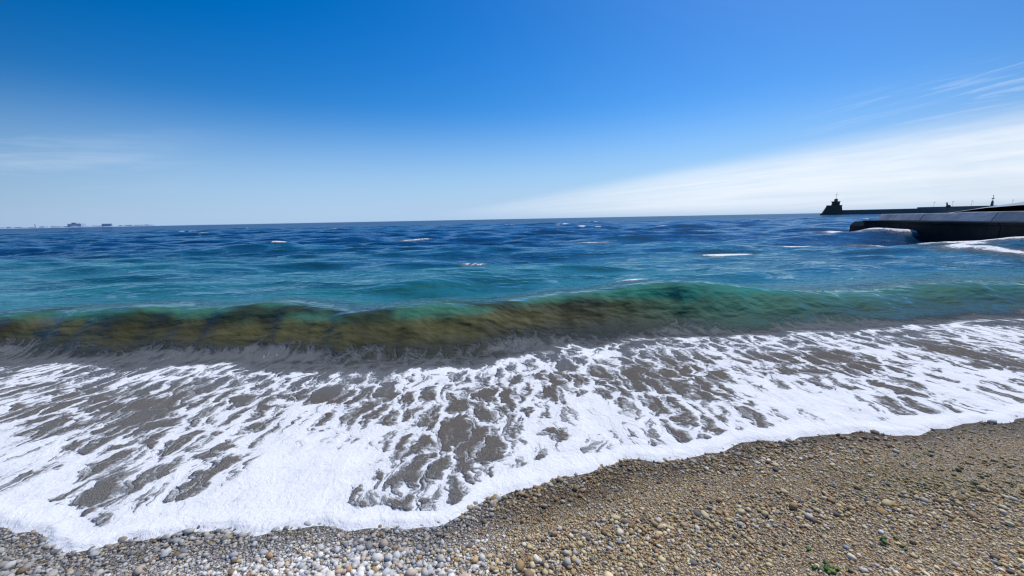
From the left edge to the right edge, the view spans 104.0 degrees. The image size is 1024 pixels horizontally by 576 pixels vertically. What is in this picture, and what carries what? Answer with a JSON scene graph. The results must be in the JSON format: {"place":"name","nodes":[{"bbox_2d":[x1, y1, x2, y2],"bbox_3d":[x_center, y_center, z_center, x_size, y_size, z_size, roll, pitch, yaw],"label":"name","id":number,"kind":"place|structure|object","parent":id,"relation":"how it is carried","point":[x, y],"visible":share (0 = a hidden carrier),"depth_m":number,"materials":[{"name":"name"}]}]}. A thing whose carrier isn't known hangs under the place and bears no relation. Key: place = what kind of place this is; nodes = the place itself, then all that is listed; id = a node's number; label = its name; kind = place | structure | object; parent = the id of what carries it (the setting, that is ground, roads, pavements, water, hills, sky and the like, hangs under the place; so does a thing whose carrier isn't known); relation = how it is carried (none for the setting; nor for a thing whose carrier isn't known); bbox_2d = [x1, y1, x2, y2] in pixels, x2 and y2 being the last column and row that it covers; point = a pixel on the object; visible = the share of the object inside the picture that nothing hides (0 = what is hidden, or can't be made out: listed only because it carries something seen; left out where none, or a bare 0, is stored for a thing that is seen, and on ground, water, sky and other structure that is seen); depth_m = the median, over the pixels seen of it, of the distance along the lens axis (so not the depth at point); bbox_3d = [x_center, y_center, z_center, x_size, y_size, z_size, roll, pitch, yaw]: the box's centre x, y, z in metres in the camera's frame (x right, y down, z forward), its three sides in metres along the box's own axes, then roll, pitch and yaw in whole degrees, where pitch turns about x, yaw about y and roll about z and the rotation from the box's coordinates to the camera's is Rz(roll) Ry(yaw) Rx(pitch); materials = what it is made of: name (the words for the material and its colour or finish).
{"place":"outdoors","nodes":[
{"label":"outdoors","id":0,"kind":"place"},
{"bbox_2d":[0,217,591,228],"bbox_3d":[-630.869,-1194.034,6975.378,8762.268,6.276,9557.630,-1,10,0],"label":"coast land","id":1,"kind":"structure","parent":0,"point":[217,224],"depth_m":2869.52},
{"bbox_2d":[0,223,150,227],"bbox_3d":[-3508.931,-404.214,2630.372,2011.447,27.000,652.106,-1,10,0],"label":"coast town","id":2,"kind":"object","parent":1,"relation":"on","point":[76,225],"visible":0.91,"depth_m":2639.55,"materials":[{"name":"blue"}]},
{"bbox_2d":[0,213,1023,555],"bbox_3d":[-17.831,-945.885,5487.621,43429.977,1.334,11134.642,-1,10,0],"label":"sea water","id":3,"kind":"structure","parent":0,"point":[298,325],"depth_m":5.37,"materials":[{"name":"blue liquid"}]},
{"bbox_2d":[820,195,842,214],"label":"lighthouse","id":4,"kind":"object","parent":3,"relation":"in","point":[834,207],"depth_m":389.32,"materials":[{"name":"stone"}]},
{"bbox_2d":[842,205,1023,214],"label":"harbour mole","id":5,"kind":"object","parent":3,"relation":"in","point":[955,209],"visible":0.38,"depth_m":352.76,"materials":[{"name":"concrete"}]},
{"bbox_2d":[0,346,1023,575],"bbox_3d":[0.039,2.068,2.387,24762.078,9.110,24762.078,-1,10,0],"label":"beach","id":6,"kind":"structure","parent":0,"point":[1003,447],"depth_m":2.38,"materials":[{"name":"gravel"}]},
{"bbox_2d":[0,438,1023,575],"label":"pebbles","id":7,"kind":"object","parent":6,"relation":"on","point":[226,537],"visible":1,"depth_m":2.13,"materials":[{"name":"stone"}]},
{"bbox_2d":[760,452,942,575],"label":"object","id":8,"kind":"object","parent":6,"relation":"on","point":[829,569],"visible":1,"depth_m":1.87,"materials":[{"name":"plant"}]},
{"bbox_2d":[806,415,1023,494],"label":"pebbles","id":9,"kind":"object","parent":6,"relation":"on","point":[990,421],"visible":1,"depth_m":2.92,"materials":[{"name":"stone"}]},
{"bbox_2d":[0,0,1023,227],"label":"sky","id":10,"kind":"structure","parent":0,"point":[115,112],"materials":[{"name":"blue"}]},
{"bbox_2d":[849,211,1023,241],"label":"jetty","id":11,"kind":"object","parent":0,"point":[958,226],"depth_m":25.43,"materials":[{"name":"concrete"}]},
{"bbox_2d":[951,201,1023,212],"bbox_3d":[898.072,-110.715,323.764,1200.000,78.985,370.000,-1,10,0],"label":"hill headland","id":12,"kind":"structure","parent":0,"point":[1016,204],"depth_m":258.42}
]}

